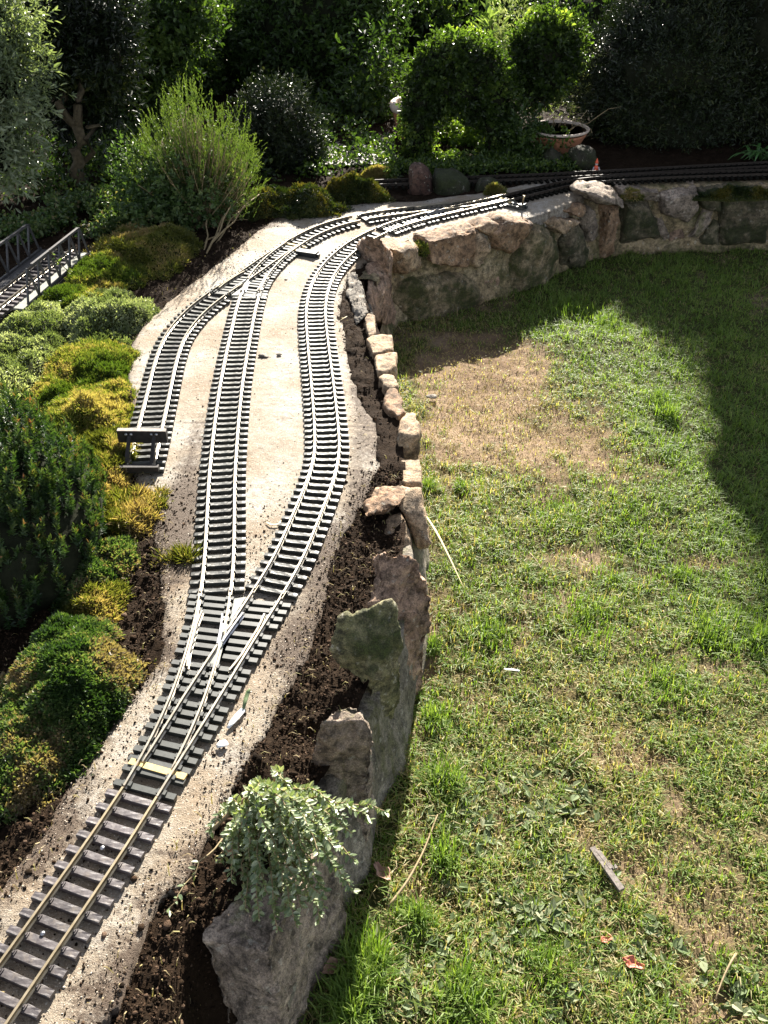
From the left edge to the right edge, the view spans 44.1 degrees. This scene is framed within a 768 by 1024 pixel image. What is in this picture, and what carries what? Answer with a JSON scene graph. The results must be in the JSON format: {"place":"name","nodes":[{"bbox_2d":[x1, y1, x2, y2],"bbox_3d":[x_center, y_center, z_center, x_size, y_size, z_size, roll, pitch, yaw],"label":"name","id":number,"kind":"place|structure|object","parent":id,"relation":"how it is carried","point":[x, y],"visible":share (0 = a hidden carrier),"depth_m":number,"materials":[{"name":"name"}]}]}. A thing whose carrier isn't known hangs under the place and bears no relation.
{"place":"outdoors","nodes":[
{"label":"outdoors","id":0,"kind":"place"},
{"bbox_2d":[23,31,583,115],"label":"garden floor","id":1,"kind":"structure","parent":0,"point":[221,98],"depth_m":4.22,"materials":[{"name":"soil"}]},
{"bbox_2d":[125,0,235,111],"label":"evergreen tree","id":2,"kind":"object","parent":1,"relation":"on","point":[205,66],"visible":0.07,"depth_m":4.16,"materials":[{"name":"green plant"}]},
{"bbox_2d":[206,0,251,91],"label":"shrub","id":3,"kind":"object","parent":1,"relation":"on","point":[228,83],"visible":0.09,"depth_m":4.40,"materials":[{"name":"green plant"}]},
{"bbox_2d":[217,0,424,104],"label":"evergreen tree","id":4,"kind":"object","parent":1,"relation":"on","point":[284,36],"visible":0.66,"depth_m":4.06,"materials":[{"name":"green plant"}]},
{"bbox_2d":[227,0,536,31],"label":"hedge","id":5,"kind":"object","parent":1,"relation":"on","point":[481,8],"visible":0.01,"depth_m":5.52,"materials":[{"name":"green plant"}]},
{"bbox_2d":[388,0,482,65],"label":"shrub","id":6,"kind":"object","parent":1,"relation":"on","point":[438,13],"visible":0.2,"depth_m":4.93,"materials":[{"name":"green plant"}]},
{"bbox_2d":[467,0,626,46],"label":"shrub","id":7,"kind":"object","parent":1,"relation":"on","point":[591,7],"visible":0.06,"depth_m":4.62,"materials":[{"name":"green plant"}]},
{"bbox_2d":[692,0,767,142],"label":"evergreen tree","id":8,"kind":"object","parent":1,"relation":"on","point":[760,13],"visible":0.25,"depth_m":3.40,"materials":[{"name":"green plant"}]},
{"bbox_2d":[325,140,393,164],"bbox_3d":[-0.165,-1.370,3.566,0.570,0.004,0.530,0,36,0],"label":"flowers","id":9,"kind":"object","parent":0,"point":[373,154],"depth_m":3.48,"materials":[{"name":"plant"}]},
{"bbox_2d":[0,112,767,1023],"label":"soil","id":10,"kind":"structure","parent":0,"point":[614,156],"depth_m":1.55,"materials":[{"name":"brown soil"}]},
{"bbox_2d":[0,298,67,407],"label":"cushion plant","id":11,"kind":"object","parent":10,"relation":"on","point":[31,338],"visible":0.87,"depth_m":2.19,"materials":[{"name":"green plant"}]},
{"bbox_2d":[0,0,77,216],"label":"shrub","id":12,"kind":"object","parent":10,"relation":"on","point":[18,93],"visible":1,"depth_m":2.73,"materials":[{"name":"green plant"}]},
{"bbox_2d":[0,224,90,321],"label":"bridge","id":13,"kind":"structure","parent":10,"relation":"on","point":[36,256],"depth_m":2.54,"materials":[{"name":"grey metal"}]},
{"bbox_2d":[0,248,75,316],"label":"railway track","id":14,"kind":"structure","parent":13,"relation":"on","point":[14,288],"depth_m":2.49,"materials":[{"name":"grey metal"}]},
{"bbox_2d":[22,355,77,413],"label":"moss cushion","id":15,"kind":"object","parent":10,"relation":"on","point":[50,387],"visible":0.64,"depth_m":2.05,"materials":[{"name":"plant"}]},
{"bbox_2d":[0,379,107,629],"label":"shrub","id":16,"kind":"object","parent":10,"relation":"on","point":[52,517],"visible":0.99,"depth_m":1.47,"materials":[{"name":"green plant"}]},
{"bbox_2d":[36,282,102,311],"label":"moss cushion","id":17,"kind":"object","parent":10,"relation":"on","point":[67,294],"visible":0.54,"depth_m":2.41,"materials":[{"name":"plant"}]},
{"bbox_2d":[0,610,156,827],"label":"cushion plant","id":18,"kind":"object","parent":10,"relation":"on","point":[69,684],"visible":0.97,"depth_m":1.27,"materials":[{"name":"green plant"}]},
{"bbox_2d":[7,0,159,190],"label":"evergreen tree","id":19,"kind":"object","parent":10,"relation":"on","point":[92,40],"visible":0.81,"depth_m":3.02,"materials":[{"name":"green plant"}]},
{"bbox_2d":[47,557,124,612],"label":"cushion plant","id":20,"kind":"object","parent":10,"relation":"on","point":[88,572],"visible":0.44,"depth_m":1.50,"materials":[{"name":"green plant"}]},
{"bbox_2d":[0,786,172,1023],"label":"railway track","id":21,"kind":"structure","parent":10,"relation":"on","point":[22,1006],"depth_m":1.07,"materials":[{"name":"gold metal"}]},
{"bbox_2d":[39,335,141,386],"bbox_3d":[-0.656,-0.349,2.160,0.243,0.079,0.318,0,36,0],"label":"moss cushion","id":22,"kind":"object","parent":10,"relation":"on","point":[94,359],"visible":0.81,"depth_m":2.12,"materials":[{"name":"plant"}]},
{"bbox_2d":[40,376,146,444],"bbox_3d":[-0.596,-0.217,1.967,0.283,0.099,0.312,13,38,17],"label":"moss cushion","id":23,"kind":"object","parent":10,"relation":"on","point":[91,407],"visible":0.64,"depth_m":1.94,"materials":[{"name":"yellow plant"}]},
{"bbox_2d":[0,181,190,245],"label":"ground ivy","id":24,"kind":"object","parent":10,"relation":"on","point":[63,208],"visible":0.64,"depth_m":2.85,"materials":[{"name":"green plant"}]},
{"bbox_2d":[57,572,134,622],"bbox_3d":[-0.456,0.147,1.490,0.130,0.073,0.202,0,36,0],"label":"moss cushion","id":25,"kind":"object","parent":10,"relation":"on","point":[108,601],"visible":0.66,"depth_m":1.48,"materials":[{"name":"plant"}]},
{"bbox_2d":[56,286,159,344],"bbox_3d":[-0.695,-0.501,2.350,0.271,0.100,0.405,-16,39,-20],"label":"cushion plant","id":26,"kind":"object","parent":10,"relation":"on","point":[117,314],"visible":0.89,"depth_m":2.29,"materials":[{"name":"green plant"}]},
{"bbox_2d":[61,249,156,290],"bbox_3d":[-0.751,-0.649,2.566,0.271,0.087,0.290,0,36,0],"label":"moss cushion","id":27,"kind":"object","parent":10,"relation":"on","point":[99,269],"visible":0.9,"depth_m":2.54,"materials":[{"name":"plant"}]},
{"bbox_2d":[75,421,144,490],"bbox_3d":[-0.548,-0.105,1.830,0.203,0.084,0.290,0,36,0],"label":"moss cushion","id":28,"kind":"object","parent":10,"relation":"on","point":[110,449],"visible":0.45,"depth_m":1.80,"materials":[{"name":"plant"}]},
{"bbox_2d":[94,534,142,589],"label":"cushion plant","id":29,"kind":"object","parent":10,"relation":"on","point":[114,552],"visible":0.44,"depth_m":1.57,"materials":[{"name":"green plant"}]},
{"bbox_2d":[100,482,174,539],"bbox_3d":[-0.470,0.004,1.692,0.208,0.091,0.208,0,36,0],"label":"grass cushion","id":30,"kind":"object","parent":10,"relation":"on","point":[135,509],"depth_m":1.67,"materials":[{"name":"plant"}]},
{"bbox_2d":[82,221,203,288],"bbox_3d":[-0.688,-0.762,2.700,0.388,0.107,0.389,18,40,23],"label":"moss cushion","id":31,"kind":"object","parent":10,"relation":"on","point":[162,250],"visible":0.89,"depth_m":2.65,"materials":[{"name":"green plant"}]},
{"bbox_2d":[106,0,233,133],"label":"shrub","id":32,"kind":"object","parent":10,"relation":"on","point":[176,30],"visible":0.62,"depth_m":3.58,"materials":[{"name":"green plant"}]},
{"bbox_2d":[94,129,249,234],"bbox_3d":[-0.636,-0.967,2.842,0.463,0.325,0.322,0,36,0],"label":"shrub","id":33,"kind":"object","parent":10,"relation":"on","point":[159,200],"visible":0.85,"depth_m":2.79,"materials":[{"name":"green plant"}]},
{"bbox_2d":[144,537,203,571],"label":"grass tuft","id":34,"kind":"object","parent":10,"relation":"on","point":[181,554],"visible":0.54,"depth_m":1.58,"materials":[{"name":"plant"}]},
{"bbox_2d":[123,62,269,253],"bbox_3d":[-0.600,-1.096,2.837,0.536,0.486,0.639,0,36,0],"label":"broom shrub","id":35,"kind":"object","parent":10,"relation":"on","point":[189,137],"visible":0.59,"depth_m":2.77,"materials":[{"name":"green plant"}]},
{"bbox_2d":[0,104,396,204],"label":"ground ivy","id":36,"kind":"object","parent":10,"relation":"on","point":[370,150],"visible":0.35,"depth_m":3.35,"materials":[{"name":"green plant"}]},
{"bbox_2d":[0,210,398,1023],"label":"soil litter","id":37,"kind":"object","parent":10,"relation":"on","point":[244,732],"visible":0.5,"depth_m":1.25,"materials":[{"name":"brown soil"}]},
{"bbox_2d":[216,61,332,177],"bbox_3d":[-0.387,-1.320,3.330,0.439,0.470,0.334,0,36,0],"label":"shrub","id":38,"kind":"object","parent":10,"relation":"on","point":[285,127],"visible":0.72,"depth_m":3.24,"materials":[{"name":"green plant"}]},
{"bbox_2d":[163,764,389,932],"bbox_3d":[-0.125,0.375,1.075,0.206,0.142,0.201,15,39,19],"label":"trailing shrub","id":39,"kind":"object","parent":10,"relation":"on","point":[279,816],"visible":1,"depth_m":1.06,"materials":[{"name":"green plant"}]},
{"bbox_2d":[221,182,354,222],"bbox_3d":[-0.312,-0.964,2.954,0.450,0.126,0.235,0,36,0],"label":"moss cushion","id":40,"kind":"object","parent":10,"relation":"on","point":[302,200],"visible":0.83,"depth_m":2.92,"materials":[{"name":"plant"}]},
{"bbox_2d":[0,179,583,1023],"bbox_3d":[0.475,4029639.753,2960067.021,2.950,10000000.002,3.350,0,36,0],"label":"track bed","id":41,"kind":"object","parent":10,"relation":"on","point":[276,431],"visible":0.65,"depth_m":1.51,"materials":[{"name":"concrete"}]},
{"bbox_2d":[123,292,229,473],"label":"railway track","id":42,"kind":"structure","parent":41,"relation":"on","point":[166,363],"depth_m":2.09,"materials":[{"name":"grey metal"}]},
{"bbox_2d":[114,428,167,471],"bbox_3d":[-0.461,-0.117,1.792,0.094,0.049,0.080,0,36,0],"label":"buffer stop","id":43,"kind":"object","parent":42,"relation":"on","point":[129,436],"visible":1,"depth_m":1.80,"materials":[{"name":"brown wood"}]},
{"bbox_2d":[113,591,290,802],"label":"railway points","id":44,"kind":"structure","parent":41,"relation":"on","point":[228,615],"depth_m":1.34,"materials":[{"name":"grey metal"}]},
{"bbox_2d":[188,290,267,597],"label":"railway track","id":45,"kind":"structure","parent":41,"relation":"on","point":[237,351],"depth_m":1.83,"materials":[{"name":"grey metal"}]},
{"bbox_2d":[227,708,244,728],"bbox_3d":[-0.202,0.281,1.295,0.009,0.004,0.039,19,40,24],"label":"plastic strip","id":46,"kind":"object","parent":41,"relation":"on","point":[237,715],"visible":1,"depth_m":1.29,"materials":[{"name":"plastic"}]},
{"bbox_2d":[205,237,311,297],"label":"railway points","id":47,"kind":"structure","parent":41,"relation":"on","point":[257,275],"depth_m":2.54,"materials":[{"name":"grey metal"}]},
{"bbox_2d":[294,248,319,257],"bbox_3d":[-0.219,-0.728,2.664,0.083,0.013,0.023,13,38,17],"label":"point motor","id":48,"kind":"object","parent":47,"relation":"attached to","point":[307,253],"visible":1,"depth_m":2.65,"materials":[{"name":"black plastic"}]},
{"bbox_2d":[0,201,539,1023],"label":"soil crumbs","id":49,"kind":"object","parent":41,"relation":"on","point":[132,879],"visible":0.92,"depth_m":1.32,"materials":[{"name":"brown soil"}]},
{"bbox_2d":[245,228,387,599],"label":"railway track","id":50,"kind":"structure","parent":41,"relation":"on","point":[317,346],"depth_m":1.89,"materials":[{"name":"grey metal"}]},
{"bbox_2d":[288,215,360,245],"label":"railway track","id":51,"kind":"structure","parent":41,"relation":"on","point":[313,235],"depth_m":2.81,"materials":[{"name":"grey metal"}]},
{"bbox_2d":[357,194,516,235],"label":"railway points","id":52,"kind":"structure","parent":41,"relation":"on","point":[431,213],"depth_m":2.92,"materials":[{"name":"grey metal"}]},
{"bbox_2d":[505,195,527,210],"bbox_3d":[0.418,-0.979,2.981,0.067,0.041,0.030,25,43,30],"label":"point lever","id":53,"kind":"object","parent":41,"relation":"on","point":[520,206],"visible":1,"depth_m":2.98,"materials":[{"name":"grey plastic"}]},
{"bbox_2d":[300,0,411,126],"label":"shrub","id":54,"kind":"object","parent":10,"relation":"on","point":[359,103],"visible":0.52,"depth_m":3.81,"materials":[{"name":"green plant"}]},
{"bbox_2d":[320,170,395,205],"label":"moss cushion","id":55,"kind":"object","parent":10,"relation":"on","point":[352,188],"visible":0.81,"depth_m":3.02,"materials":[{"name":"plant"}]},
{"bbox_2d":[352,300,365,324],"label":"edging stone","id":56,"kind":"object","parent":10,"relation":"on","point":[357,317],"visible":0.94,"depth_m":2.36,"materials":[{"name":"stone"}]},
{"bbox_2d":[356,164,397,178],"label":"moss cushion","id":57,"kind":"object","parent":10,"relation":"on","point":[375,172],"visible":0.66,"depth_m":3.25,"materials":[{"name":"plant"}]},
{"bbox_2d":[390,97,405,138],"bbox_3d":[0.113,-1.512,3.666,0.180,0.152,0.180,0,36,0],"label":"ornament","id":58,"kind":"object","parent":10,"relation":"on","point":[394,108],"visible":0.18,"depth_m":3.62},
{"bbox_2d":[407,162,432,195],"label":"rock","id":59,"kind":"object","parent":10,"relation":"on","point":[420,178],"visible":0.86,"depth_m":3.11,"materials":[{"name":"stone"}]},
{"bbox_2d":[432,168,470,195],"bbox_3d":[0.222,-1.097,3.160,0.136,0.088,0.131,0,36,0],"label":"rock","id":60,"kind":"object","parent":10,"relation":"on","point":[449,181],"visible":0.91,"depth_m":3.12,"materials":[{"name":"stone"}]},
{"bbox_2d":[394,17,524,159],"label":"clipped arch","id":61,"kind":"structure","parent":10,"relation":"on","point":[469,80],"depth_m":3.29,"materials":[{"name":"green plant"}]},
{"bbox_2d":[433,117,485,148],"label":"shrub","id":62,"kind":"object","parent":10,"relation":"on","point":[454,140],"visible":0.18,"depth_m":3.58,"materials":[{"name":"green plant"}]},
{"bbox_2d":[383,147,581,178],"bbox_3d":[0.341,-1.245,3.366,0.731,0.069,0.255,-5,37,-7],"label":"ground ivy","id":63,"kind":"object","parent":10,"relation":"on","point":[485,162],"visible":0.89,"depth_m":3.32,"materials":[{"name":"green plant"}]},
{"bbox_2d":[475,177,501,191],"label":"rock","id":64,"kind":"object","parent":10,"relation":"on","point":[482,183],"visible":0.5,"depth_m":3.14,"materials":[{"name":"stone"}]},
{"bbox_2d":[473,0,512,64],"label":"broad leaved plant","id":65,"kind":"object","parent":10,"relation":"on","point":[491,13],"visible":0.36,"depth_m":3.59,"materials":[{"name":"green plant"}]},
{"bbox_2d":[483,181,508,195],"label":"moss cushion","id":66,"kind":"object","parent":10,"relation":"on","point":[494,188],"visible":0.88,"depth_m":3.08,"materials":[{"name":"plant"}]},
{"bbox_2d":[477,87,573,162],"bbox_3d":[0.510,-1.349,3.413,0.352,0.317,0.272,0,36,0],"label":"shrub","id":67,"kind":"object","parent":10,"relation":"on","point":[522,143],"visible":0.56,"depth_m":3.36,"materials":[{"name":"green plant"}]},
{"bbox_2d":[481,0,608,123],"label":"shrub","id":68,"kind":"object","parent":10,"relation":"on","point":[499,31],"visible":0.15,"depth_m":3.58,"materials":[{"name":"green plant"}]},
{"bbox_2d":[501,0,594,120],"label":"clipped ball","id":69,"kind":"object","parent":10,"relation":"on","point":[544,45],"visible":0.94,"depth_m":3.35,"materials":[{"name":"green plant"}]},
{"bbox_2d":[542,146,563,164],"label":"rock","id":70,"kind":"object","parent":10,"relation":"on","point":[550,153],"visible":0.47,"depth_m":3.35,"materials":[{"name":"stone"}]},
{"bbox_2d":[528,120,589,153],"bbox_3d":[0.638,-1.360,3.493,0.223,0.112,0.223,0,36,0],"label":"terracotta bowl","id":71,"kind":"object","parent":10,"relation":"on","point":[577,134],"visible":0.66,"depth_m":3.43,"materials":[{"name":"ceramic"}]},
{"bbox_2d":[375,161,767,189],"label":"railway track","id":72,"kind":"structure","parent":10,"relation":"on","point":[740,165],"depth_m":3.24,"materials":[{"name":"metal"}]},
{"bbox_2d":[568,144,599,170],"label":"rock","id":73,"kind":"object","parent":10,"relation":"on","point":[584,157],"visible":0.85,"depth_m":3.32,"materials":[{"name":"stone"}]},
{"bbox_2d":[505,169,767,202],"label":"railway track","id":74,"kind":"structure","parent":10,"relation":"on","point":[545,190],"depth_m":3.20,"materials":[{"name":"metal"}]},
{"bbox_2d":[554,0,767,153],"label":"evergreen tree","id":75,"kind":"object","parent":10,"relation":"on","point":[664,75],"visible":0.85,"depth_m":3.46,"materials":[{"name":"green plant"}]},
{"bbox_2d":[728,143,767,161],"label":"strap leaved plant","id":76,"kind":"object","parent":10,"relation":"on","point":[757,154],"visible":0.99,"depth_m":3.44,"materials":[{"name":"green plant"}]},
{"bbox_2d":[297,244,767,1023],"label":"lawn","id":77,"kind":"structure","parent":0,"point":[475,383],"depth_m":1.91,"materials":[{"name":"green plant"}]},
{"bbox_2d":[202,817,347,1023],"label":"edging stone","id":78,"kind":"object","parent":77,"relation":"on","point":[261,967],"visible":0.71,"depth_m":1.09,"materials":[{"name":"grey stone"}]},
{"bbox_2d":[321,956,346,973],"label":"dead leaf","id":79,"kind":"object","parent":77,"relation":"on","point":[331,959],"visible":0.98,"depth_m":1.24,"materials":[{"name":"plant"}]},
{"bbox_2d":[311,707,375,843],"bbox_3d":[-0.057,0.384,1.299,0.095,0.327,0.041,-3,36,-5],"label":"edging stone","id":80,"kind":"object","parent":77,"relation":"on","point":[344,743],"visible":0.76,"depth_m":1.23,"materials":[{"name":"grey stone"}]},
{"bbox_2d":[287,304,429,1023],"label":"mortar wall","id":81,"kind":"structure","parent":77,"relation":"on","point":[390,738],"depth_m":1.42,"materials":[{"name":"grey concrete"}]},
{"bbox_2d":[346,272,368,316],"bbox_3d":[-0.078,-0.569,2.484,0.052,0.066,0.344,-5,37,-7],"label":"edging stone","id":82,"kind":"object","parent":81,"relation":"on","point":[355,290],"visible":0.84,"depth_m":2.44,"materials":[{"name":"stone"}]},
{"bbox_2d":[365,314,375,337],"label":"edging stone","id":83,"kind":"object","parent":81,"relation":"on","point":[370,323],"visible":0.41,"depth_m":2.28,"materials":[{"name":"stone"}]},
{"bbox_2d":[366,334,393,359],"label":"edging stone","id":84,"kind":"object","parent":81,"relation":"on","point":[380,344],"visible":0.39,"depth_m":2.19,"materials":[{"name":"stone"}]},
{"bbox_2d":[363,485,404,515],"bbox_3d":[0.000,-0.017,1.726,0.076,0.074,0.143,0,36,0],"label":"edging stone","id":85,"kind":"object","parent":81,"relation":"on","point":[382,500],"visible":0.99,"depth_m":1.68,"materials":[{"name":"beige stone"}]},
{"bbox_2d":[374,352,397,379],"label":"edging stone","id":86,"kind":"object","parent":81,"relation":"on","point":[385,363],"visible":0.51,"depth_m":2.12,"materials":[{"name":"stone"}]},
{"bbox_2d":[378,374,398,395],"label":"edging stone","id":87,"kind":"object","parent":81,"relation":"on","point":[387,382],"visible":0.47,"depth_m":2.05,"materials":[{"name":"stone"}]},
{"bbox_2d":[382,388,405,423],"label":"edging stone","id":88,"kind":"object","parent":81,"relation":"on","point":[392,404],"visible":0.54,"depth_m":1.97,"materials":[{"name":"beige stone"}]},
{"bbox_2d":[384,513,411,547],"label":"edging stone","id":89,"kind":"object","parent":81,"relation":"on","point":[394,520],"visible":0.42,"depth_m":1.67,"materials":[{"name":"stone"}]},
{"bbox_2d":[397,413,421,459],"bbox_3d":[0.051,-0.149,1.914,0.051,0.079,0.098,0,36,0],"label":"edging stone","id":90,"kind":"object","parent":81,"relation":"on","point":[409,436],"visible":0.89,"depth_m":1.88,"materials":[{"name":"stone"}]},
{"bbox_2d":[401,459,421,490],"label":"edging stone","id":91,"kind":"object","parent":81,"relation":"on","point":[412,475],"visible":0.45,"depth_m":1.79,"materials":[{"name":"stone"}]},
{"bbox_2d":[400,486,430,548],"bbox_3d":[0.056,0.004,1.764,0.057,0.134,0.188,0,36,0],"label":"edging stone","id":92,"kind":"object","parent":81,"relation":"on","point":[412,509],"visible":0.95,"depth_m":1.70,"materials":[{"name":"stone"}]},
{"bbox_2d":[329,598,403,718],"bbox_3d":[-0.025,0.275,1.419,0.108,0.325,0.069,-11,38,-14],"label":"edging stone","id":93,"kind":"object","parent":77,"relation":"on","point":[366,644],"visible":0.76,"depth_m":1.35,"materials":[{"name":"grey stone"}]},
{"bbox_2d":[373,862,390,880],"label":"dead leaf","id":94,"kind":"object","parent":77,"relation":"on","point":[378,867],"visible":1,"depth_m":1.35,"materials":[{"name":"plant"}]},
{"bbox_2d":[367,552,431,695],"bbox_3d":[0.026,0.220,1.556,0.106,0.303,0.118,0,36,0],"label":"edging stone","id":95,"kind":"object","parent":77,"relation":"on","point":[399,580],"visible":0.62,"depth_m":1.52,"materials":[{"name":"grey stone"}]},
{"bbox_2d":[387,814,437,907],"bbox_3d":[0.047,0.500,1.364,0.012,0.007,0.168,17,39,21],"label":"twig","id":96,"kind":"object","parent":77,"relation":"on","point":[406,881],"visible":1,"depth_m":1.35,"materials":[{"name":"wood"}]},
{"bbox_2d":[427,517,463,587],"bbox_3d":[0.114,0.077,1.767,0.081,0.180,0.018,0,36,0],"label":"dry leaf blade","id":97,"kind":"object","parent":77,"relation":"on","point":[436,532],"visible":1,"depth_m":1.76,"materials":[{"name":"plant"}]},
{"bbox_2d":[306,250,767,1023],"bbox_3d":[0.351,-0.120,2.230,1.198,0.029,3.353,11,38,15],"label":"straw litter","id":98,"kind":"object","parent":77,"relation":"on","point":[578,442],"visible":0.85,"depth_m":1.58,"materials":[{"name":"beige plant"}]},
{"bbox_2d":[355,180,767,337],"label":"retaining wall","id":99,"kind":"structure","parent":77,"relation":"on","point":[464,265],"depth_m":3.00,"materials":[{"name":"brown stone"}]},
{"bbox_2d":[414,239,430,256],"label":"moss cushion","id":100,"kind":"object","parent":99,"relation":"on","point":[422,247],"visible":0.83,"depth_m":2.75,"materials":[{"name":"plant"}]},
{"bbox_2d":[619,186,644,201],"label":"moss cushion","id":101,"kind":"object","parent":99,"relation":"on","point":[630,190],"visible":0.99,"depth_m":3.14,"materials":[{"name":"green plant"}]},
{"bbox_2d":[692,182,767,201],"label":"moss cushion","id":102,"kind":"object","parent":99,"relation":"on","point":[732,193],"visible":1,"depth_m":3.14,"materials":[{"name":"plant"}]},
{"bbox_2d":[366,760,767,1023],"bbox_3d":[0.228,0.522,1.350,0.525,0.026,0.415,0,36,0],"label":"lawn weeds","id":103,"kind":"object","parent":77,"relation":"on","point":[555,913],"visible":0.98,"depth_m":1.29,"materials":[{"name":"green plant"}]},
{"bbox_2d":[589,846,624,891],"bbox_3d":[0.324,0.509,1.358,0.021,0.008,0.074,-15,39,-19],"label":"wood stick","id":104,"kind":"object","parent":77,"relation":"on","point":[607,867],"visible":1,"depth_m":1.36,"materials":[{"name":"wood"}]},
{"bbox_2d":[622,955,644,969],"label":"dead leaf","id":105,"kind":"object","parent":77,"relation":"on","point":[630,963],"visible":1,"depth_m":1.25,"materials":[{"name":"plant"}]},
{"bbox_2d":[715,953,736,999],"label":"twig","id":106,"kind":"object","parent":77,"relation":"on","point":[729,965],"visible":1,"depth_m":1.23,"materials":[{"name":"wood"}]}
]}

